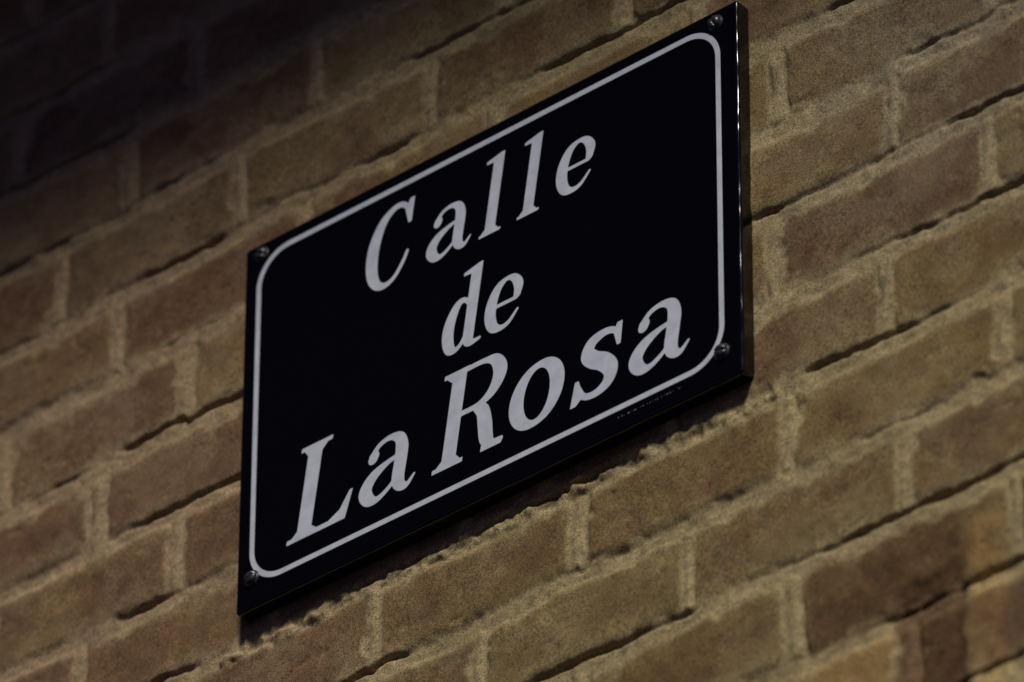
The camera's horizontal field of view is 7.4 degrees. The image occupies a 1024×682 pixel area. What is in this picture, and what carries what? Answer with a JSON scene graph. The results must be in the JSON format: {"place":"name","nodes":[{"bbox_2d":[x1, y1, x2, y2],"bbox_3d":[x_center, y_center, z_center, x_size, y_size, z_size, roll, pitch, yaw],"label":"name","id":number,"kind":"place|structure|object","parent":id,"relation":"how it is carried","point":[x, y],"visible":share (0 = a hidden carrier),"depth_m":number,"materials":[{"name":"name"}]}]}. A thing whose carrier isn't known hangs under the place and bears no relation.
{"place":"outdoors","nodes":[
{"label":"outdoors","id":0,"kind":"place"},
{"label":"ground","id":1,"kind":"structure","parent":0,"visible":0},
{"bbox_2d":[0,0,1023,681],"bbox_3d":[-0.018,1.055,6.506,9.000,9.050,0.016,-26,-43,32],"label":"brick wall","id":2,"kind":"structure","parent":1,"relation":"on","point":[832,490],"depth_m":7.15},
{"bbox_2d":[237,1,753,621],"bbox_3d":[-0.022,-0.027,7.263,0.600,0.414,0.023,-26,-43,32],"label":"street name sign","id":3,"kind":"object","parent":2,"relation":"attached to","point":[533,295],"visible":1,"depth_m":7.25,"materials":[{"name":"black metal"}]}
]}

